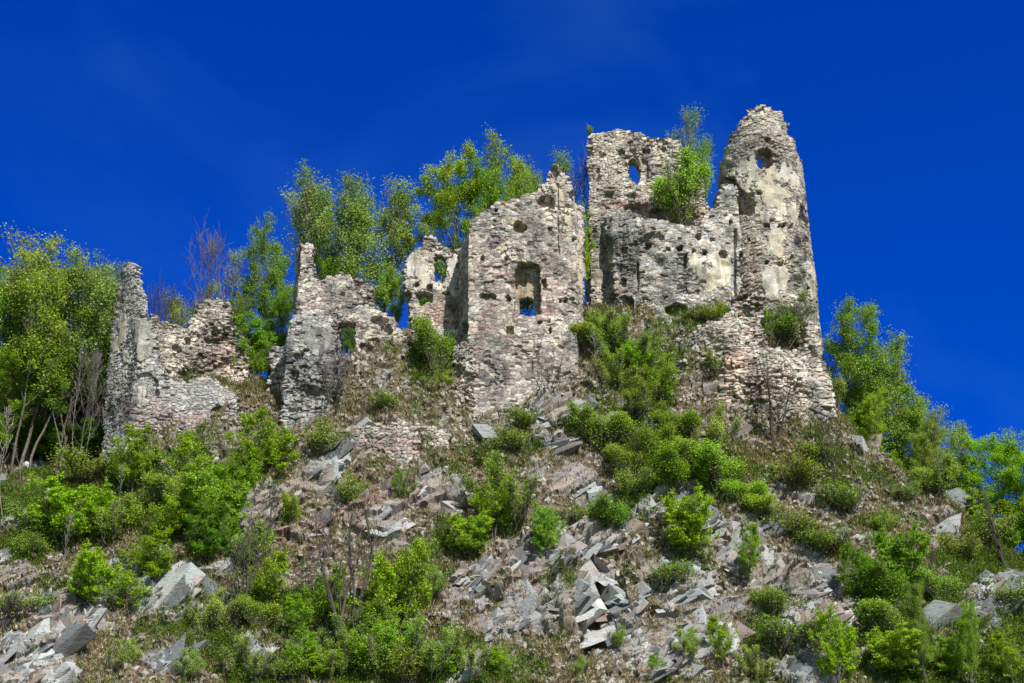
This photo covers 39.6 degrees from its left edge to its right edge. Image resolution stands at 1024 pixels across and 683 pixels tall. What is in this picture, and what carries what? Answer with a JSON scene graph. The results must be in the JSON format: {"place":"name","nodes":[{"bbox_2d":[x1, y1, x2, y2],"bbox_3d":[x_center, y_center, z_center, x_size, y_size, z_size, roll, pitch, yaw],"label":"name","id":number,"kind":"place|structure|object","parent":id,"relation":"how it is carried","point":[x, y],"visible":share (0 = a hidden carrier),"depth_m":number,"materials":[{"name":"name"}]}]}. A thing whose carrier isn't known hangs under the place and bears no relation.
{"place":"outdoors","nodes":[
{"label":"outdoors","id":0,"kind":"place"},
{"bbox_2d":[0,299,1023,682],"bbox_3d":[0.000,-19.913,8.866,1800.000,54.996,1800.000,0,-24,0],"label":"hillside","id":1,"kind":"structure","parent":0,"point":[436,478],"depth_m":93.92,"materials":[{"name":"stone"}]},
{"bbox_2d":[0,336,39,466],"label":"tree","id":2,"kind":"object","parent":1,"relation":"on","point":[11,400],"visible":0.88,"depth_m":105.41,"materials":[{"name":"green plant"}]},
{"bbox_2d":[0,259,42,402],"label":"tree","id":3,"kind":"object","parent":1,"relation":"on","point":[8,303],"visible":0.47,"depth_m":108.36,"materials":[{"name":"green plant"}]},
{"bbox_2d":[0,220,67,377],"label":"tree","id":4,"kind":"object","parent":1,"relation":"on","point":[41,259],"visible":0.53,"depth_m":111.64,"materials":[{"name":"green plant"}]},
{"bbox_2d":[1,243,89,475],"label":"tree","id":5,"kind":"object","parent":1,"relation":"on","point":[49,316],"visible":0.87,"depth_m":106.77,"materials":[{"name":"green plant"}]},
{"bbox_2d":[32,340,73,476],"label":"tree","id":6,"kind":"object","parent":1,"relation":"on","point":[59,410],"visible":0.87,"depth_m":106.19,"materials":[{"name":"green plant"}]},
{"bbox_2d":[14,471,120,551],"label":"tree","id":7,"kind":"object","parent":1,"relation":"on","point":[64,505],"visible":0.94,"depth_m":92.55,"materials":[{"name":"green plant"}]},
{"bbox_2d":[27,294,107,473],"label":"tree","id":8,"kind":"object","parent":1,"relation":"on","point":[79,311],"visible":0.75,"depth_m":108.32,"materials":[{"name":"green plant"}]},
{"bbox_2d":[32,414,103,460],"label":"shrub","id":9,"kind":"object","parent":1,"relation":"on","point":[77,431],"visible":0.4,"depth_m":108.24,"materials":[{"name":"plant"}]},
{"bbox_2d":[46,441,123,484],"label":"shrub","id":10,"kind":"object","parent":1,"relation":"on","point":[85,471],"visible":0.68,"depth_m":102.07,"materials":[{"name":"green plant"}]},
{"bbox_2d":[52,239,124,467],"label":"tree","id":11,"kind":"object","parent":1,"relation":"on","point":[101,290],"visible":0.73,"depth_m":109.93,"materials":[{"name":"green plant"}]},
{"bbox_2d":[62,335,115,483],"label":"bare tree","id":12,"kind":"object","parent":1,"relation":"on","point":[94,364],"visible":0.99,"depth_m":106.33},
{"bbox_2d":[90,492,144,546],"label":"shrub","id":13,"kind":"object","parent":1,"relation":"on","point":[114,521],"visible":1,"depth_m":92.77,"materials":[{"name":"green plant"}]},
{"bbox_2d":[105,567,154,616],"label":"tree","id":14,"kind":"object","parent":1,"relation":"on","point":[125,580],"visible":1,"depth_m":85.67,"materials":[{"name":"green plant"}]},
{"bbox_2d":[107,422,163,497],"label":"bush","id":15,"kind":"object","parent":1,"relation":"on","point":[139,461],"visible":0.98,"depth_m":99.73,"materials":[{"name":"green plant"}]},
{"bbox_2d":[137,470,186,507],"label":"shrub","id":16,"kind":"object","parent":1,"relation":"on","point":[155,483],"visible":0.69,"depth_m":95.70,"materials":[{"name":"green plant"}]},
{"bbox_2d":[101,262,241,463],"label":"ruined corner tower","id":17,"kind":"structure","parent":1,"relation":"on","point":[147,389],"depth_m":105.37,"materials":[{"name":"stone"}]},
{"bbox_2d":[147,477,198,548],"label":"tree","id":18,"kind":"object","parent":1,"relation":"on","point":[175,519],"visible":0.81,"depth_m":92.46,"materials":[{"name":"green plant"}]},
{"bbox_2d":[164,428,215,481],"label":"bush","id":19,"kind":"object","parent":1,"relation":"on","point":[186,443],"visible":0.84,"depth_m":99.10,"materials":[{"name":"green plant"}]},
{"bbox_2d":[149,297,250,383],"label":"broken curtain wall","id":20,"kind":"structure","parent":1,"relation":"on","point":[207,337],"depth_m":109.38,"materials":[{"name":"stone"}]},
{"bbox_2d":[182,586,238,631],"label":"shrub","id":21,"kind":"object","parent":1,"relation":"on","point":[213,611],"visible":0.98,"depth_m":84.88,"materials":[{"name":"green plant"}]},
{"bbox_2d":[181,216,247,321],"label":"bare tree","id":22,"kind":"object","parent":1,"relation":"on","point":[213,251],"visible":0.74,"depth_m":119.66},
{"bbox_2d":[179,458,253,535],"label":"tree","id":23,"kind":"object","parent":1,"relation":"on","point":[211,492],"visible":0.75,"depth_m":92.98,"materials":[{"name":"green plant"}]},
{"bbox_2d":[207,441,264,493],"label":"bush","id":24,"kind":"object","parent":1,"relation":"on","point":[236,466],"visible":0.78,"depth_m":97.05,"materials":[{"name":"green plant"}]},
{"bbox_2d":[213,247,260,318],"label":"tree","id":25,"kind":"object","parent":1,"relation":"on","point":[240,295],"visible":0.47,"depth_m":116.87,"materials":[{"name":"green plant"}]},
{"bbox_2d":[206,509,280,634],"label":"bare tree","id":26,"kind":"object","parent":1,"relation":"on","point":[240,587],"visible":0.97,"depth_m":86.68,"materials":[{"name":"brown plant"}]},
{"bbox_2d":[219,630,273,682],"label":"shrub","id":27,"kind":"object","parent":1,"relation":"on","point":[243,653],"visible":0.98,"depth_m":80.92,"materials":[{"name":"green plant"}]},
{"bbox_2d":[226,518,276,572],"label":"shrub","id":28,"kind":"object","parent":1,"relation":"on","point":[261,533],"visible":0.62,"depth_m":90.65,"materials":[{"name":"green plant"}]},
{"bbox_2d":[228,309,275,374],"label":"tree","id":29,"kind":"object","parent":1,"relation":"on","point":[257,337],"visible":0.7,"depth_m":110.86,"materials":[{"name":"green plant"}]},
{"bbox_2d":[231,593,283,630],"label":"shrub","id":30,"kind":"object","parent":1,"relation":"on","point":[251,609],"visible":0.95,"depth_m":85.09,"materials":[{"name":"green plant"}]},
{"bbox_2d":[225,405,301,482],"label":"bush","id":31,"kind":"object","parent":1,"relation":"on","point":[271,446],"visible":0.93,"depth_m":99.40,"materials":[{"name":"green plant"}]},
{"bbox_2d":[240,209,294,378],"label":"tree","id":32,"kind":"object","parent":1,"relation":"on","point":[274,276],"visible":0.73,"depth_m":116.56,"materials":[{"name":"green plant"}]},
{"bbox_2d":[248,540,291,602],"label":"tree","id":33,"kind":"object","parent":1,"relation":"on","point":[274,575],"visible":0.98,"depth_m":86.86,"materials":[{"name":"green plant"}]},
{"bbox_2d":[281,590,318,637],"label":"shrub","id":34,"kind":"object","parent":1,"relation":"on","point":[293,617],"visible":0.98,"depth_m":84.75,"materials":[{"name":"green plant"}]},
{"bbox_2d":[278,175,342,279],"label":"tree","id":35,"kind":"object","parent":1,"relation":"on","point":[299,221],"visible":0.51,"depth_m":118.27,"materials":[{"name":"green plant"}]},
{"bbox_2d":[301,562,351,630],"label":"tree","id":36,"kind":"object","parent":1,"relation":"on","point":[318,596],"visible":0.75,"depth_m":85.59,"materials":[{"name":"green plant"}]},
{"bbox_2d":[292,158,376,352],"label":"tree","id":37,"kind":"object","parent":1,"relation":"on","point":[348,185],"visible":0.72,"depth_m":116.90,"materials":[{"name":"green plant"}]},
{"bbox_2d":[278,243,410,428],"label":"ruined house","id":38,"kind":"structure","parent":1,"relation":"on","point":[327,308],"depth_m":107.39,"materials":[{"name":"stone"}]},
{"bbox_2d":[312,493,380,667],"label":"bare tree","id":39,"kind":"object","parent":1,"relation":"on","point":[352,578],"visible":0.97,"depth_m":85.79,"materials":[{"name":"brown plant"}]},
{"bbox_2d":[307,175,419,311],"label":"tree","id":40,"kind":"object","parent":1,"relation":"on","point":[352,261],"visible":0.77,"depth_m":116.06,"materials":[{"name":"green plant"}]},
{"bbox_2d":[337,596,402,643],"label":"shrub","id":41,"kind":"object","parent":1,"relation":"on","point":[378,607],"visible":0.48,"depth_m":83.62,"materials":[{"name":"green plant"}]},
{"bbox_2d":[341,608,401,674],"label":"shrub","id":42,"kind":"object","parent":1,"relation":"on","point":[378,628],"visible":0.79,"depth_m":81.86,"materials":[{"name":"green plant"}]},
{"bbox_2d":[352,622,413,682],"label":"shrub","id":43,"kind":"object","parent":1,"relation":"on","point":[370,659],"visible":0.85,"depth_m":81.08,"materials":[{"name":"green plant"}]},
{"bbox_2d":[362,175,423,312],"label":"tree","id":44,"kind":"object","parent":1,"relation":"on","point":[412,240],"visible":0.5,"depth_m":118.74,"materials":[{"name":"green plant"}]},
{"bbox_2d":[337,420,452,464],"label":"retaining wall","id":45,"kind":"structure","parent":1,"relation":"on","point":[404,436],"depth_m":101.20,"materials":[{"name":"stone"}]},
{"bbox_2d":[351,535,439,636],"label":"tree","id":46,"kind":"object","parent":1,"relation":"on","point":[396,579],"visible":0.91,"depth_m":85.04,"materials":[{"name":"green plant"}]},
{"bbox_2d":[383,638,442,682],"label":"shrub","id":47,"kind":"object","parent":1,"relation":"on","point":[404,667],"visible":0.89,"depth_m":80.56,"materials":[{"name":"green plant"}]},
{"bbox_2d":[382,614,456,682],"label":"shrub","id":48,"kind":"object","parent":1,"relation":"on","point":[414,630],"visible":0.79,"depth_m":81.15,"materials":[{"name":"green plant"}]},
{"bbox_2d":[401,234,460,352],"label":"arched window wall","id":49,"kind":"structure","parent":1,"relation":"on","point":[440,307],"depth_m":112.68,"materials":[{"name":"stone"}]},
{"bbox_2d":[407,309,456,376],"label":"shrub","id":50,"kind":"object","parent":1,"relation":"on","point":[431,347],"visible":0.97,"depth_m":106.77,"materials":[{"name":"green plant"}]},
{"bbox_2d":[408,139,488,281],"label":"tree","id":51,"kind":"object","parent":1,"relation":"on","point":[442,197],"visible":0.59,"depth_m":118.32,"materials":[{"name":"green plant"}]},
{"bbox_2d":[64,403,832,661],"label":"rock ledges","id":52,"kind":"object","parent":1,"relation":"on","point":[593,637],"visible":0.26,"depth_m":90.42,"materials":[{"name":"stone"}]},
{"bbox_2d":[423,622,491,681],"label":"shrub","id":53,"kind":"object","parent":1,"relation":"on","point":[471,653],"visible":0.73,"depth_m":81.27,"materials":[{"name":"green plant"}]},
{"bbox_2d":[443,506,494,561],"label":"tree","id":54,"kind":"object","parent":1,"relation":"on","point":[467,535],"visible":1,"depth_m":91.91,"materials":[{"name":"green plant"}]},
{"bbox_2d":[444,152,523,246],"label":"tree","id":55,"kind":"object","parent":1,"relation":"on","point":[494,193],"visible":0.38,"depth_m":118.94,"materials":[{"name":"green plant"}]},
{"bbox_2d":[466,456,522,548],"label":"tree","id":56,"kind":"object","parent":1,"relation":"on","point":[496,506],"visible":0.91,"depth_m":93.72,"materials":[{"name":"green plant"}]},
{"bbox_2d":[458,446,544,533],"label":"shrub","id":57,"kind":"object","parent":1,"relation":"on","point":[528,489],"visible":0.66,"depth_m":94.43,"materials":[{"name":"green plant"}]},
{"bbox_2d":[481,122,539,315],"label":"tree","id":58,"kind":"object","parent":1,"relation":"on","point":[516,166],"visible":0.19,"depth_m":124.31,"materials":[{"name":"green plant"}]},
{"bbox_2d":[0,391,1023,682],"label":"rock outcrops","id":59,"kind":"object","parent":1,"relation":"on","point":[592,607],"visible":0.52,"depth_m":87.57,"materials":[{"name":"stone"}]},
{"bbox_2d":[64,537,124,606],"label":"tree","id":60,"kind":"object","parent":59,"relation":"on","point":[88,565],"visible":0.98,"depth_m":85.53,"materials":[{"name":"green plant"}]},
{"bbox_2d":[118,523,180,580],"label":"tree","id":61,"kind":"object","parent":59,"relation":"on","point":[142,556],"visible":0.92,"depth_m":87.95,"materials":[{"name":"green plant"}]},
{"bbox_2d":[182,499,242,564],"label":"tree","id":62,"kind":"object","parent":59,"relation":"on","point":[214,541],"visible":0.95,"depth_m":90.65,"materials":[{"name":"green plant"}]},
{"bbox_2d":[530,500,566,556],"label":"tree","id":63,"kind":"object","parent":59,"relation":"on","point":[540,532],"visible":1,"depth_m":91.76,"materials":[{"name":"green plant"}]},
{"bbox_2d":[581,491,632,528],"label":"shrub","id":64,"kind":"object","parent":59,"relation":"on","point":[606,510],"visible":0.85,"depth_m":93.42,"materials":[{"name":"green plant"}]},
{"bbox_2d":[626,444,692,494],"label":"shrub","id":65,"kind":"object","parent":59,"relation":"on","point":[668,470],"visible":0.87,"depth_m":96.66,"materials":[{"name":"green plant"}]},
{"bbox_2d":[734,515,762,584],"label":"tree","id":66,"kind":"object","parent":59,"relation":"on","point":[754,541],"visible":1,"depth_m":89.97,"materials":[{"name":"green plant"}]},
{"bbox_2d":[836,540,884,601],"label":"tree","id":67,"kind":"object","parent":59,"relation":"on","point":[858,569],"visible":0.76,"depth_m":87.92,"materials":[{"name":"green plant"}]},
{"bbox_2d":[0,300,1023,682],"bbox_3d":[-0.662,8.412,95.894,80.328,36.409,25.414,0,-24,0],"label":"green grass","id":68,"kind":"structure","parent":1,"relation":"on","point":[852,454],"depth_m":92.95,"materials":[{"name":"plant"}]},
{"bbox_2d":[0,294,1023,682],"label":"ground cover","id":69,"kind":"object","parent":1,"relation":"on","point":[358,680],"visible":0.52,"depth_m":90.89,"materials":[{"name":"green plant"}]},
{"bbox_2d":[0,300,1023,682],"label":"loose stones","id":70,"kind":"object","parent":1,"relation":"on","point":[510,624],"visible":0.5,"depth_m":100.22,"materials":[{"name":"stone"}]},
{"bbox_2d":[450,163,585,420],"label":"ruined hall","id":71,"kind":"structure","parent":1,"relation":"on","point":[535,240],"depth_m":109.13,"materials":[{"name":"stone"}]},
{"bbox_2d":[568,406,639,457],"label":"shrub","id":72,"kind":"object","parent":1,"relation":"on","point":[619,423],"visible":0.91,"depth_m":100.28,"materials":[{"name":"green plant"}]},
{"bbox_2d":[590,346,644,392],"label":"shrub","id":73,"kind":"object","parent":1,"relation":"on","point":[608,370],"visible":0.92,"depth_m":105.20,"materials":[{"name":"green plant"}]},
{"bbox_2d":[580,312,668,374],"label":"shrub","id":74,"kind":"object","parent":1,"relation":"on","point":[611,339],"visible":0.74,"depth_m":107.04,"materials":[{"name":"green plant"}]},
{"bbox_2d":[620,372,669,422],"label":"shrub","id":75,"kind":"object","parent":1,"relation":"on","point":[641,403],"visible":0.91,"depth_m":102.86,"materials":[{"name":"green plant"}]},
{"bbox_2d":[627,418,684,464],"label":"shrub","id":76,"kind":"object","parent":1,"relation":"on","point":[646,435],"visible":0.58,"depth_m":98.91,"materials":[{"name":"green plant"}]},
{"bbox_2d":[642,341,679,402],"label":"tree","id":77,"kind":"object","parent":1,"relation":"on","point":[665,366],"visible":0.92,"depth_m":105.02,"materials":[{"name":"green plant"}]},
{"bbox_2d":[585,129,742,323],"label":"ruined keep","id":78,"kind":"structure","parent":1,"relation":"on","point":[645,250],"depth_m":115.10,"materials":[{"name":"stone"}]},
{"bbox_2d":[643,143,714,225],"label":"shrub","id":79,"kind":"object","parent":78,"relation":"on","point":[685,182],"visible":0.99,"depth_m":116.21,"materials":[{"name":"green plant"}]},
{"bbox_2d":[657,479,721,562],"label":"tree","id":80,"kind":"object","parent":1,"relation":"on","point":[681,514],"visible":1,"depth_m":91.62,"materials":[{"name":"green plant"}]},
{"bbox_2d":[669,101,717,202],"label":"tree","id":81,"kind":"object","parent":1,"relation":"on","point":[705,147],"visible":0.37,"depth_m":121.30,"materials":[{"name":"green plant"}]},
{"bbox_2d":[689,398,743,455],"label":"shrub","id":82,"kind":"object","parent":1,"relation":"on","point":[716,429],"visible":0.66,"depth_m":100.22,"materials":[{"name":"green plant"}]},
{"bbox_2d":[682,437,752,498],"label":"shrub","id":83,"kind":"object","parent":1,"relation":"on","point":[709,448],"visible":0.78,"depth_m":97.43,"materials":[{"name":"green plant"}]},
{"bbox_2d":[685,104,838,427],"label":"ruined round tower","id":84,"kind":"structure","parent":1,"relation":"on","point":[776,260],"depth_m":113.15,"materials":[{"name":"stone"}]},
{"bbox_2d":[761,287,818,348],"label":"shrub","id":85,"kind":"object","parent":84,"relation":"on","point":[787,320],"visible":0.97,"depth_m":109.41,"materials":[{"name":"green plant"}]},
{"bbox_2d":[742,610,841,658],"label":"shrub","id":86,"kind":"object","parent":1,"relation":"on","point":[776,631],"visible":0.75,"depth_m":83.38,"materials":[{"name":"green plant"}]},
{"bbox_2d":[762,449,829,486],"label":"shrub","id":87,"kind":"object","parent":1,"relation":"on","point":[799,472],"visible":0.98,"depth_m":98.38,"materials":[{"name":"green plant"}]},
{"bbox_2d":[790,524,856,556],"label":"shrub","id":88,"kind":"object","parent":1,"relation":"on","point":[829,540],"visible":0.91,"depth_m":92.43,"materials":[{"name":"green plant"}]},
{"bbox_2d":[806,602,862,682],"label":"tree","id":89,"kind":"object","parent":1,"relation":"on","point":[841,643],"visible":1,"depth_m":81.26,"materials":[{"name":"green plant"}]},
{"bbox_2d":[820,293,890,431],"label":"tree","id":90,"kind":"object","parent":1,"relation":"on","point":[852,394],"visible":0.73,"depth_m":111.29,"materials":[{"name":"green plant"}]},
{"bbox_2d":[855,386,891,451],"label":"tree","id":91,"kind":"object","parent":1,"relation":"on","point":[868,405],"visible":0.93,"depth_m":107.61,"materials":[{"name":"green plant"}]},
{"bbox_2d":[838,557,910,608],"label":"shrub","id":92,"kind":"object","parent":1,"relation":"on","point":[880,584],"visible":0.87,"depth_m":86.33,"materials":[{"name":"green plant"}]},
{"bbox_2d":[852,592,904,633],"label":"shrub","id":93,"kind":"object","parent":1,"relation":"on","point":[877,612],"visible":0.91,"depth_m":84.13,"materials":[{"name":"green plant"}]},
{"bbox_2d":[843,324,915,458],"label":"tree","id":94,"kind":"object","parent":1,"relation":"on","point":[894,345],"visible":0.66,"depth_m":110.72,"materials":[{"name":"green plant"}]},
{"bbox_2d":[862,617,935,677],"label":"bush","id":95,"kind":"object","parent":1,"relation":"on","point":[892,646],"visible":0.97,"depth_m":80.52,"materials":[{"name":"green plant"}]},
{"bbox_2d":[865,517,935,596],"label":"tree","id":96,"kind":"object","parent":1,"relation":"on","point":[901,554],"visible":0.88,"depth_m":88.25,"materials":[{"name":"green plant"}]},
{"bbox_2d":[863,346,954,470],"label":"tree","id":97,"kind":"object","parent":1,"relation":"on","point":[913,413],"visible":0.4,"depth_m":110.28,"materials":[{"name":"green plant"}]},
{"bbox_2d":[899,579,933,682],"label":"tree","id":98,"kind":"object","parent":1,"relation":"on","point":[917,614],"visible":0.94,"depth_m":80.67,"materials":[{"name":"green plant"}]},
{"bbox_2d":[904,412,944,486],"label":"tree","id":99,"kind":"object","parent":1,"relation":"on","point":[920,438],"visible":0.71,"depth_m":105.10,"materials":[{"name":"green plant"}]},
{"bbox_2d":[905,565,962,602],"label":"shrub","id":100,"kind":"object","parent":1,"relation":"on","point":[930,586],"visible":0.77,"depth_m":87.66,"materials":[{"name":"green plant"}]},
{"bbox_2d":[907,453,965,500],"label":"shrub","id":101,"kind":"object","parent":1,"relation":"on","point":[943,472],"visible":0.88,"depth_m":99.95,"materials":[{"name":"green plant"}]},
{"bbox_2d":[927,632,966,680],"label":"tree","id":102,"kind":"object","parent":1,"relation":"on","point":[947,655],"visible":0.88,"depth_m":81.01,"materials":[{"name":"green plant"}]},
{"bbox_2d":[922,401,974,488],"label":"tree","id":103,"kind":"object","parent":1,"relation":"on","point":[956,445],"visible":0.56,"depth_m":105.82,"materials":[{"name":"green plant"}]},
{"bbox_2d":[952,600,981,682],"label":"tree","id":104,"kind":"object","parent":1,"relation":"on","point":[965,630],"visible":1,"depth_m":79.92,"materials":[{"name":"green plant"}]},
{"bbox_2d":[947,427,1023,527],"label":"tree","id":105,"kind":"object","parent":1,"relation":"on","point":[1012,449],"visible":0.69,"depth_m":104.04,"materials":[{"name":"green plant"}]},
{"bbox_2d":[987,624,1023,682],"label":"tree","id":106,"kind":"object","parent":1,"relation":"on","point":[997,647],"visible":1,"depth_m":80.28,"materials":[{"name":"green plant"}]},
{"bbox_2d":[0,0,1023,551],"label":"sky","id":107,"kind":"structure","parent":0,"point":[124,124],"materials":[{"name":"blue"}]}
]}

